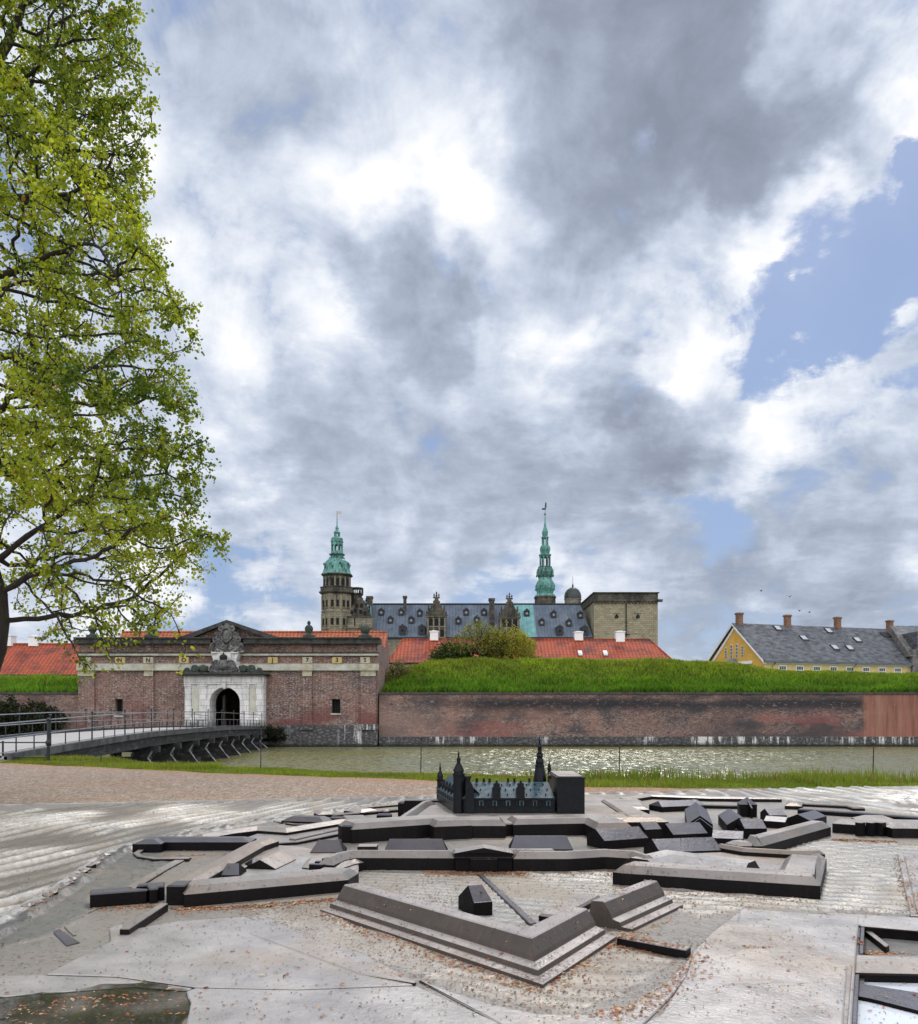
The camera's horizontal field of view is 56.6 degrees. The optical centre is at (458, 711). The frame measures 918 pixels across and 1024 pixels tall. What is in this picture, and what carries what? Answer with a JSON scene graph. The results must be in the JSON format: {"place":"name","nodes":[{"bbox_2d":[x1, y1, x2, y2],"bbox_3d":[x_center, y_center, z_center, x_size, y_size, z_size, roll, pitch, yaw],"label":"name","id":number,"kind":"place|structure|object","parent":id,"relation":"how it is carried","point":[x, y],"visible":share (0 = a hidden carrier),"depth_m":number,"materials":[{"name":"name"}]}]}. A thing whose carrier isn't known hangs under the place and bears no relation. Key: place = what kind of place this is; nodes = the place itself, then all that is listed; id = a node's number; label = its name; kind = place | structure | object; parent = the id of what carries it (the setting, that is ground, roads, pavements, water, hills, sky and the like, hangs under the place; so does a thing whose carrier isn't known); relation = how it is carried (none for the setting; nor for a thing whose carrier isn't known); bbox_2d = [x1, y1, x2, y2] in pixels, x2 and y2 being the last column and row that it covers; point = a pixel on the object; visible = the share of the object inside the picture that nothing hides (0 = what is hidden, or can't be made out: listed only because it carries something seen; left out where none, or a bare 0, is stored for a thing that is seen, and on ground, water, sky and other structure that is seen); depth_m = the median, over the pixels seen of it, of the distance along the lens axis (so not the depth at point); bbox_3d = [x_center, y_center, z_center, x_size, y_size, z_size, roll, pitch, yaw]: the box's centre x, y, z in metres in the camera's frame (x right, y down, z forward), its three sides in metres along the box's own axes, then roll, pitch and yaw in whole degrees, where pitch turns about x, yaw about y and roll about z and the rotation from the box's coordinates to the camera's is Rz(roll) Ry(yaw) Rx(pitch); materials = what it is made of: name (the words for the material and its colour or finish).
{"place":"outdoors","nodes":[
{"label":"outdoors","id":0,"kind":"place"},
{"bbox_2d":[0,673,77,691],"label":"rampart grass","id":1,"kind":"structure","parent":0,"point":[43,682],"depth_m":82.63,"materials":[{"name":"green plant"}]},
{"bbox_2d":[0,763,774,803],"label":"path","id":2,"kind":"structure","parent":0,"point":[29,784],"depth_m":17.77,"materials":[{"name":"beige gravel"}]},
{"bbox_2d":[0,735,917,1023],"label":"relief model","id":3,"kind":"object","parent":2,"relation":"on","point":[354,841],"visible":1,"depth_m":3.69},
{"bbox_2d":[0,982,190,1023],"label":"puddle","id":4,"kind":"object","parent":3,"relation":"on","point":[89,1015],"visible":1,"depth_m":2.40,"materials":[{"name":"green liquid"}]},
{"bbox_2d":[0,802,917,1023],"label":"leaf litter","id":5,"kind":"object","parent":3,"relation":"on","point":[631,937],"visible":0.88,"depth_m":3.06,"materials":[{"name":"brown plant"}]},
{"bbox_2d":[857,982,917,1023],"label":"pool water","id":6,"kind":"structure","parent":3,"relation":"on","point":[865,1014],"depth_m":2.48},
{"bbox_2d":[0,0,917,661],"label":"sky","id":7,"kind":"structure","parent":0,"point":[645,272],"materials":[{"name":"grey"}]},
{"bbox_2d":[24,664,911,788],"bbox_3d":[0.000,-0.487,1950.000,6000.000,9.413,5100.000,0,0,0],"label":"ground","id":8,"kind":"structure","parent":0,"point":[649,785],"depth_m":26.76,"materials":[{"name":"green plant"}]},
{"bbox_2d":[0,694,35,735],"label":"shrub","id":9,"kind":"object","parent":8,"relation":"on","point":[5,709],"visible":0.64,"depth_m":75.54,"materials":[{"name":"green plant"}]},
{"bbox_2d":[0,717,50,760],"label":"iron fence","id":10,"kind":"object","parent":8,"relation":"on","point":[47,742],"visible":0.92,"depth_m":27.18,"materials":[{"name":"black metal"}]},
{"bbox_2d":[3,698,70,734],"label":"shrub","id":11,"kind":"object","parent":8,"relation":"on","point":[40,707],"visible":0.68,"depth_m":75.76,"materials":[{"name":"green plant"}]},
{"bbox_2d":[0,692,77,735],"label":"rampart wall","id":12,"kind":"structure","parent":8,"relation":"on","point":[64,701],"depth_m":77.61,"materials":[{"name":"brick"}]},
{"bbox_2d":[0,634,78,675],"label":"red roofed house","id":13,"kind":"structure","parent":8,"relation":"on","point":[32,657],"depth_m":98.61,"materials":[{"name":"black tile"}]},
{"bbox_2d":[0,0,231,683],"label":"linden tree","id":14,"kind":"object","parent":8,"relation":"on","point":[56,129],"visible":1,"depth_m":15.66,"materials":[{"name":"green plant"}]},
{"bbox_2d":[0,708,267,762],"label":"footbridge","id":15,"kind":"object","parent":8,"relation":"on","point":[190,743],"visible":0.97,"depth_m":44.18,"materials":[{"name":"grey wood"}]},
{"bbox_2d":[73,620,388,746],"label":"gatehouse","id":16,"kind":"object","parent":8,"relation":"on","point":[308,689],"visible":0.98,"depth_m":76.78,"materials":[{"name":"brick"}]},
{"bbox_2d":[114,699,123,716],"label":"window","id":17,"kind":"structure","parent":16,"relation":"in","point":[120,701],"depth_m":77.56,"materials":[{"name":"glass"}]},
{"bbox_2d":[331,699,340,714],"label":"window","id":18,"kind":"structure","parent":16,"relation":"in","point":[336,702],"depth_m":77.56,"materials":[{"name":"glass"}]},
{"bbox_2d":[120,631,389,661],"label":"red roofed house","id":19,"kind":"structure","parent":8,"relation":"on","point":[382,635],"depth_m":96.28,"materials":[{"name":"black tile"}]},
{"bbox_2d":[260,725,262,766],"bbox_3d":[-5.467,1.066,23.600,0.070,1.368,0.061,0,0,0],"label":"iron stake","id":20,"kind":"object","parent":8,"relation":"on","point":[261,726],"visible":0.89,"depth_m":23.59,"materials":[{"name":"black metal"}]},
{"bbox_2d":[263,723,288,741],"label":"shrub","id":21,"kind":"object","parent":8,"relation":"on","point":[275,735],"visible":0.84,"depth_m":75.71,"materials":[{"name":"green plant"}]},
{"bbox_2d":[385,659,414,678],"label":"shrub","id":22,"kind":"object","parent":8,"relation":"on","point":[396,669],"visible":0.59,"depth_m":85.40,"materials":[{"name":"green plant"}]},
{"bbox_2d":[420,737,422,772],"bbox_3d":[-0.966,1.188,21.900,0.070,1.067,0.061,0,0,0],"label":"iron stake","id":23,"kind":"object","parent":8,"relation":"on","point":[421,738],"visible":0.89,"depth_m":21.89,"materials":[{"name":"grey metal"}]},
{"bbox_2d":[424,640,479,661],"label":"shrub","id":24,"kind":"object","parent":8,"relation":"on","point":[443,652],"visible":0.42,"depth_m":90.90,"materials":[{"name":"green plant"}]},
{"bbox_2d":[0,754,917,788],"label":"grass strip","id":25,"kind":"object","parent":8,"relation":"on","point":[207,767],"depth_m":20.48,"materials":[{"name":"green plant"}]},
{"bbox_2d":[443,617,514,656],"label":"tree","id":26,"kind":"object","parent":8,"relation":"on","point":[472,634],"visible":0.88,"depth_m":90.26,"materials":[{"name":"green plant"}]},
{"bbox_2d":[319,502,662,671],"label":"castle","id":27,"kind":"structure","parent":8,"relation":"on","point":[344,607],"depth_m":199.83,"materials":[{"name":"stone"}]},
{"bbox_2d":[350,591,369,614],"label":"gable windows","id":28,"kind":"structure","parent":27,"relation":"in","point":[356,604],"depth_m":198.44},
{"bbox_2d":[474,625,538,658],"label":"tree","id":29,"kind":"object","parent":8,"relation":"on","point":[527,645],"visible":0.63,"depth_m":90.94,"materials":[{"name":"green plant"}]},
{"bbox_2d":[389,630,671,667],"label":"red roofed house","id":30,"kind":"structure","parent":8,"relation":"on","point":[412,651],"depth_m":107.03,"materials":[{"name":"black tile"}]},
{"bbox_2d":[618,745,620,775],"bbox_3d":[3.995,1.276,21.200,0.070,0.848,0.061,0,0,0],"label":"iron stake","id":31,"kind":"object","parent":8,"relation":"on","point":[619,746],"visible":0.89,"depth_m":21.19,"materials":[{"name":"grey metal"}]},
{"bbox_2d":[379,692,917,746],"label":"rampart wall","id":32,"kind":"structure","parent":8,"relation":"on","point":[660,719],"depth_m":77.48,"materials":[{"name":"brick"}]},
{"bbox_2d":[380,656,917,691],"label":"rampart grass","id":33,"kind":"structure","parent":8,"relation":"on","point":[727,676],"depth_m":83.21,"materials":[{"name":"green plant"}]},
{"bbox_2d":[470,761,917,784],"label":"weeds","id":34,"kind":"object","parent":8,"relation":"on","point":[653,773],"visible":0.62,"depth_m":19.39,"materials":[{"name":"green plant"}]},
{"bbox_2d":[708,612,913,672],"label":"yellow house","id":35,"kind":"structure","parent":8,"relation":"on","point":[787,645],"depth_m":115.71,"materials":[{"name":"tile"}]},
{"bbox_2d":[730,644,732,657],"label":"window","id":36,"kind":"structure","parent":35,"relation":"in","point":[731,645],"depth_m":116.26,"materials":[{"name":"grey glass"}]},
{"bbox_2d":[741,645,743,656],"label":"window","id":37,"kind":"structure","parent":35,"relation":"in","point":[742,647],"depth_m":114.01,"materials":[{"name":"grey glass"}]},
{"bbox_2d":[773,625,782,630],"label":"roof window","id":38,"kind":"structure","parent":35,"relation":"in","point":[777,627],"depth_m":116.88,"materials":[{"name":"white glass"}]},
{"bbox_2d":[779,665,786,669],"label":"window","id":39,"kind":"structure","parent":35,"relation":"in","point":[781,667],"depth_m":110.88,"materials":[{"name":"white paint"}]},
{"bbox_2d":[796,665,803,670],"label":"window","id":40,"kind":"structure","parent":35,"relation":"in","point":[798,668],"depth_m":111.67,"materials":[{"name":"white paint"}]},
{"bbox_2d":[799,635,808,640],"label":"roof window","id":41,"kind":"structure","parent":35,"relation":"in","point":[803,637],"depth_m":116.15,"materials":[{"name":"white glass"}]},
{"bbox_2d":[813,666,820,670],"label":"window","id":42,"kind":"structure","parent":35,"relation":"in","point":[816,668],"depth_m":112.60,"materials":[{"name":"white paint"}]},
{"bbox_2d":[824,628,833,633],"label":"roof window","id":43,"kind":"structure","parent":35,"relation":"in","point":[828,630],"depth_m":119.34,"materials":[{"name":"white glass"}]},
{"bbox_2d":[830,666,836,671],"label":"window","id":44,"kind":"structure","parent":35,"relation":"in","point":[834,668],"depth_m":113.48,"materials":[{"name":"white paint"}]},
{"bbox_2d":[830,644,840,650],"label":"roof window","id":45,"kind":"structure","parent":35,"relation":"in","point":[834,646],"depth_m":115.89,"materials":[{"name":"white glass"}]},
{"bbox_2d":[844,645,854,650],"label":"roof window","id":46,"kind":"structure","parent":35,"relation":"in","point":[849,647],"depth_m":116.63,"materials":[{"name":"white glass"}]},
{"bbox_2d":[852,637,862,642],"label":"roof window","id":47,"kind":"structure","parent":35,"relation":"in","point":[858,640],"depth_m":118.99,"materials":[{"name":"white glass"}]},
{"bbox_2d":[862,667,869,671],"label":"window","id":48,"kind":"structure","parent":35,"relation":"in","point":[864,669],"depth_m":115.14,"materials":[{"name":"white paint"}]},
{"bbox_2d":[878,667,885,672],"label":"window","id":49,"kind":"structure","parent":35,"relation":"in","point":[880,669],"depth_m":116.03,"materials":[{"name":"white paint"}]},
{"bbox_2d":[880,632,891,637],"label":"roof window","id":50,"kind":"structure","parent":35,"relation":"in","point":[885,634],"depth_m":122.08,"materials":[{"name":"grey glass"}]},
{"bbox_2d":[894,667,901,672],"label":"window","id":51,"kind":"structure","parent":35,"relation":"in","point":[896,669],"depth_m":116.83,"materials":[{"name":"white paint"}]},
{"bbox_2d":[872,742,874,774],"bbox_3d":[10.156,1.238,20.900,0.070,0.943,0.061,0,0,0],"label":"iron stake","id":52,"kind":"object","parent":8,"relation":"on","point":[873,743],"visible":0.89,"depth_m":20.89,"materials":[{"name":"grey metal"}]},
{"bbox_2d":[887,626,917,672],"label":"slate roofed house","id":53,"kind":"structure","parent":8,"relation":"on","point":[907,643],"depth_m":118.36,"materials":[{"name":"grey stone"}]},
{"bbox_2d":[896,626,917,633],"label":"slate roofed house","id":54,"kind":"structure","parent":8,"relation":"on","point":[905,629],"depth_m":139.38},
{"bbox_2d":[97,746,917,779],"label":"water","id":55,"kind":"structure","parent":0,"point":[511,761],"depth_m":56.78,"materials":[{"name":"grey liquid"}]}
]}

